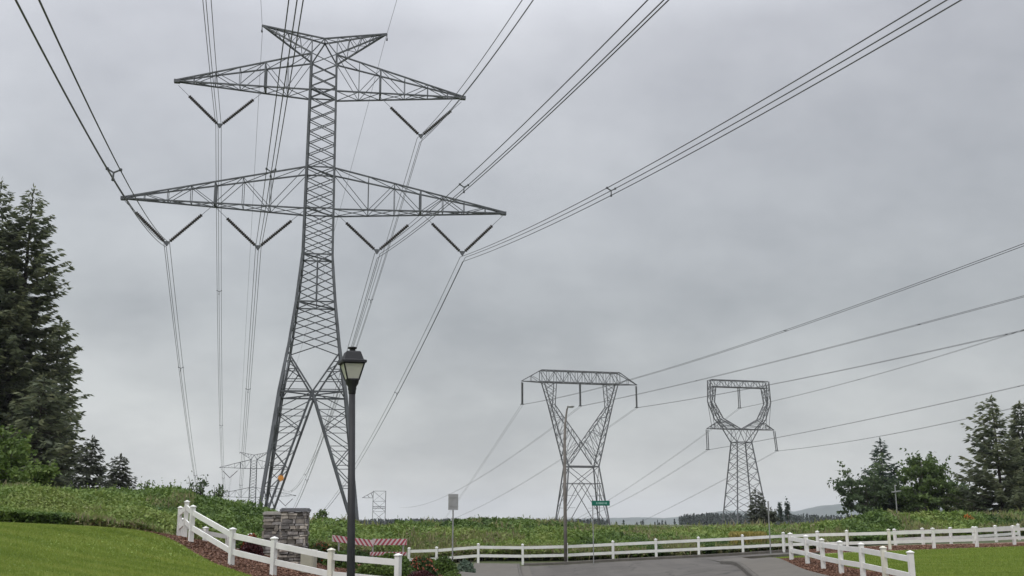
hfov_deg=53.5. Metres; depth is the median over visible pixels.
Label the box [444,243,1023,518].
conductor bundle
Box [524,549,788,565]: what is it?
curb
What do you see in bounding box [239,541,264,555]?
maroon shrub
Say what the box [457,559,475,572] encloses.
hedge shrub
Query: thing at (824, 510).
hill
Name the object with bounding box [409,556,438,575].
azalea
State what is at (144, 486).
sapling
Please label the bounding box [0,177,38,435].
fir tree
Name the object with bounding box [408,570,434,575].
maroon shrub
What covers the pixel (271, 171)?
conductor bundle
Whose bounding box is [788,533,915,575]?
rail fence
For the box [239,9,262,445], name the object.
earth wire
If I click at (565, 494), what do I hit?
street light
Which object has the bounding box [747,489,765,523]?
fir tree
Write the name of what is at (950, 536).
rail fence
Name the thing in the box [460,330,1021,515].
conductor bundle
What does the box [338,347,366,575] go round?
street lamp
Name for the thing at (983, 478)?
fir tree
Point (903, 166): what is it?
sky
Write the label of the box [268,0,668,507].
conductor bundle
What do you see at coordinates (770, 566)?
sidewalk
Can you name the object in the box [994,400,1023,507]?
fir tree
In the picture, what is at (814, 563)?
bark chips
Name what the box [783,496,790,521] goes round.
poplar tree
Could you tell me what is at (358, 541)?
road barricade
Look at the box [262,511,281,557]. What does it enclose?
stone pillar
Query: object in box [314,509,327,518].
sapling
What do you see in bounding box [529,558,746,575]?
road
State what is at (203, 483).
sapling
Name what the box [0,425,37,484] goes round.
shrub tree
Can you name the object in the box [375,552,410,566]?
hedge shrub
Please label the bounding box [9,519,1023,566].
ground
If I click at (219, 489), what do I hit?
sapling
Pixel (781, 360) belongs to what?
conductor bundle
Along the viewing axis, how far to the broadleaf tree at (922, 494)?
91.51 m
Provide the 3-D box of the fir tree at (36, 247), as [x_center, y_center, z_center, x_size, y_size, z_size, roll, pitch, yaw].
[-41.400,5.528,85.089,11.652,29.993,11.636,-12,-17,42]
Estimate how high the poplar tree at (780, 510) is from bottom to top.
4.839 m
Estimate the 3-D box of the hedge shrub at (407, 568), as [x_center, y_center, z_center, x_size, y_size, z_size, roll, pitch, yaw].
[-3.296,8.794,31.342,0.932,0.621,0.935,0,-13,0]
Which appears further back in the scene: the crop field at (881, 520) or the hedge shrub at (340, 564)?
the crop field at (881, 520)
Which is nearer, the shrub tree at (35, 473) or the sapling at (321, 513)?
the shrub tree at (35, 473)
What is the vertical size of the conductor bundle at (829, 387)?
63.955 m
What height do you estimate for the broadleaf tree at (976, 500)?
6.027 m
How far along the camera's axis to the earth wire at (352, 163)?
116.70 m
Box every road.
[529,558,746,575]
[699,552,794,561]
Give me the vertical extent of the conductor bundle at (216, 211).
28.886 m
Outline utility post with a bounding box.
[891,485,900,512]
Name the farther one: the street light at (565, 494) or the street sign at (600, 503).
the street light at (565, 494)
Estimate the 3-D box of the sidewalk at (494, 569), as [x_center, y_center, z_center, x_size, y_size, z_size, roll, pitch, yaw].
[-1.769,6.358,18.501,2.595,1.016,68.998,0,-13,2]
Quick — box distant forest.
[359,512,861,524]
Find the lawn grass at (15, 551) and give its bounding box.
[0,522,252,575]
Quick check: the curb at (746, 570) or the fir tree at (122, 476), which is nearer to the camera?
the curb at (746, 570)
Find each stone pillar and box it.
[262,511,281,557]
[278,508,310,563]
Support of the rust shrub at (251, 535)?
on the mulch bed
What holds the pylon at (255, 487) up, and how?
on the ground at (512, 560)
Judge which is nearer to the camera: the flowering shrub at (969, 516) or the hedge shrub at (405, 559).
the hedge shrub at (405, 559)
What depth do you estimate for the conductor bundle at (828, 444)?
251.00 m
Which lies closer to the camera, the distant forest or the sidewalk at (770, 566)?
the sidewalk at (770, 566)
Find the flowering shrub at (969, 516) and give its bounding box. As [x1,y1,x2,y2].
[959,514,981,538]
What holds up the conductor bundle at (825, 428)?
hanging from the pylon at (722, 425)
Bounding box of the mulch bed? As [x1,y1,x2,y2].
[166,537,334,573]
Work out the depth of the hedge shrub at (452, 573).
33.14 m
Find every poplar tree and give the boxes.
[777,502,784,523]
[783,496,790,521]
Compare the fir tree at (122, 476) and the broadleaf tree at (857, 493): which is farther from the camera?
the broadleaf tree at (857, 493)
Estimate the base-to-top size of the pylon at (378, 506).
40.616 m
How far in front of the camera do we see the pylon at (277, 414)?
92.65 m
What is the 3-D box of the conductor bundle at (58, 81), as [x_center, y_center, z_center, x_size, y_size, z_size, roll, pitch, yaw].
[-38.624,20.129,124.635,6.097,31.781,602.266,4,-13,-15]
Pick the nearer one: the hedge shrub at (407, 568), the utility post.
the hedge shrub at (407, 568)
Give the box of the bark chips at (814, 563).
[780,557,894,575]
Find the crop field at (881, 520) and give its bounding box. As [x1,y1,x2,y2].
[656,505,1023,549]
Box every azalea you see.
[311,541,331,563]
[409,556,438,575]
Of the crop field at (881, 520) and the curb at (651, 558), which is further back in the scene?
the crop field at (881, 520)
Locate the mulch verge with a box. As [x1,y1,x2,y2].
[810,542,1023,552]
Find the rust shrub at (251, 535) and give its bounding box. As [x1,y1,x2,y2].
[241,533,256,550]
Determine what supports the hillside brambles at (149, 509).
on the ground at (512, 560)
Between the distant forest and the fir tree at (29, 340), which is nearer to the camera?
the fir tree at (29, 340)
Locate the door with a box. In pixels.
[301,555,311,571]
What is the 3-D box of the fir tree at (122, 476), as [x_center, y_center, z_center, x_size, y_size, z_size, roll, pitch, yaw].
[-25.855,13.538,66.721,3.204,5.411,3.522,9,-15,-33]
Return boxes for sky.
[0,0,1023,519]
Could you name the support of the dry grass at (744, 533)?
on the ground at (512, 560)
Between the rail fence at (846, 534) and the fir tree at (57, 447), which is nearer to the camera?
the rail fence at (846, 534)
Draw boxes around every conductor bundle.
[15,0,197,484]
[202,0,231,494]
[238,0,303,498]
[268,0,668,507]
[274,0,961,509]
[277,0,533,492]
[400,296,1022,507]
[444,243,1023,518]
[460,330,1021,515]
[580,329,1023,516]
[582,385,1023,518]
[646,405,1022,519]
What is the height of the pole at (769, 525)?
3.036 m
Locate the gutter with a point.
(525, 571)
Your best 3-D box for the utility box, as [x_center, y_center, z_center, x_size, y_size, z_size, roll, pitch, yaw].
[-5.684,7.700,28.400,0.400,0.750,0.350,-2,-13,8]
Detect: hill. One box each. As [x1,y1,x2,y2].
[345,517,659,523]
[617,502,993,523]
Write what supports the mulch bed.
on the ground at (512, 560)
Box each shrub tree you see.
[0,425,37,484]
[5,456,61,485]
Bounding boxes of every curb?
[517,563,522,575]
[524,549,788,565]
[720,552,819,575]
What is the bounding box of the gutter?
[520,566,531,575]
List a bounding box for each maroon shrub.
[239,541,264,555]
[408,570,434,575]
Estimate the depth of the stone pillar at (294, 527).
30.28 m
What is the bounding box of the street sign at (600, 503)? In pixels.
[592,500,609,563]
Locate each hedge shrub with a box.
[322,550,357,568]
[339,549,368,563]
[355,563,393,575]
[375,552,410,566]
[401,563,416,575]
[434,555,458,574]
[443,571,461,575]
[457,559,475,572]
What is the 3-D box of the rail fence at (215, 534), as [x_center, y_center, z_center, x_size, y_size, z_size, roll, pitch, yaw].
[-10.049,8.790,34.468,0.247,1.940,3.156,-8,-15,33]
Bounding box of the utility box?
[300,549,317,573]
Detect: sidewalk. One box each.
[459,563,519,575]
[724,557,827,575]
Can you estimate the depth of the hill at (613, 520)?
5333.74 m
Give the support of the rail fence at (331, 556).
on the mulch bed
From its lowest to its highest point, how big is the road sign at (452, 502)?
4.062 m
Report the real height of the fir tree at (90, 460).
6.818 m
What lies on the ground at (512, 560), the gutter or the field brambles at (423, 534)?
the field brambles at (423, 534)
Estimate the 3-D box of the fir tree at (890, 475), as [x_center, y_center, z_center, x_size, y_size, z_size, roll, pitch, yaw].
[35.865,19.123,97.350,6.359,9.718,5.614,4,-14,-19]
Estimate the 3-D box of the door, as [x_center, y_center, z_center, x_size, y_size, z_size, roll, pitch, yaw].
[-5.707,7.658,28.240,0.300,0.480,0.012,-2,-13,8]
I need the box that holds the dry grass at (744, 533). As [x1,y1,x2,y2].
[728,530,766,548]
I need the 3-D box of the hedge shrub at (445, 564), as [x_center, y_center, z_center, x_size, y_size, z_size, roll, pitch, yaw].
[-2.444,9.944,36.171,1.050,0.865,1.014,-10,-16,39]
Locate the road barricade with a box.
[332,535,406,556]
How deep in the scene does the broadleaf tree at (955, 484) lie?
95.58 m
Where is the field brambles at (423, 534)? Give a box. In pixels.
[307,514,781,561]
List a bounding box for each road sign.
[448,494,457,560]
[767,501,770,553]
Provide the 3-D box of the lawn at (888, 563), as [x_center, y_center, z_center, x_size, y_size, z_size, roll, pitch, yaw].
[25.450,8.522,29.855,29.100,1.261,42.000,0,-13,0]
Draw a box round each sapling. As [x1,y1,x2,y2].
[138,476,154,488]
[184,470,208,497]
[206,484,226,510]
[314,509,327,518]
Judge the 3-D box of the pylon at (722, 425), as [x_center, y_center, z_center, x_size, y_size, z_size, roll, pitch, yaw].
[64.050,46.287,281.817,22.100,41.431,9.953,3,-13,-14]
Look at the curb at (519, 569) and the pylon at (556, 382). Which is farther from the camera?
the pylon at (556, 382)
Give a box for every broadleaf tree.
[756,504,780,523]
[827,452,904,518]
[886,448,965,514]
[939,478,973,511]
[961,482,990,510]
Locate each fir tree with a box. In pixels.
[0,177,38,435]
[0,182,92,478]
[0,268,46,431]
[0,374,95,488]
[31,320,86,488]
[64,435,111,490]
[98,453,137,491]
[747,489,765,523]
[861,437,907,513]
[941,394,1023,512]
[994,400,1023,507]
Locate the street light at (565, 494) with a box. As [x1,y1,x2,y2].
[563,405,573,564]
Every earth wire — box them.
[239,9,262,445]
[262,0,396,459]
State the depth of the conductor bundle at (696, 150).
44.34 m
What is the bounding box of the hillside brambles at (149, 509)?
[0,477,367,547]
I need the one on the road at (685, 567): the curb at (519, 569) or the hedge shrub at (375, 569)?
the curb at (519, 569)
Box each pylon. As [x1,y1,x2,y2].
[120,24,505,520]
[212,452,295,505]
[362,491,385,524]
[520,369,638,524]
[706,379,777,523]
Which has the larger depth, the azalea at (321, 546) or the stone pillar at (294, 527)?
the azalea at (321, 546)
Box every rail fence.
[176,500,402,575]
[181,518,251,548]
[407,525,1023,564]
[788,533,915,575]
[892,524,1020,544]
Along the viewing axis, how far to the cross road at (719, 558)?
50.76 m
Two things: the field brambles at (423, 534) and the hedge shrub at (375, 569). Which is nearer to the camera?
the hedge shrub at (375, 569)
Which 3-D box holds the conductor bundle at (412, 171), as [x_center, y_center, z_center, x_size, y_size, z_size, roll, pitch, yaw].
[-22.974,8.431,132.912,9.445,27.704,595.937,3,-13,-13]
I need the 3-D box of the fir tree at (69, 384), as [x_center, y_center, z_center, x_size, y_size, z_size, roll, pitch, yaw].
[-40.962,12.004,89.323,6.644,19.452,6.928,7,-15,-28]

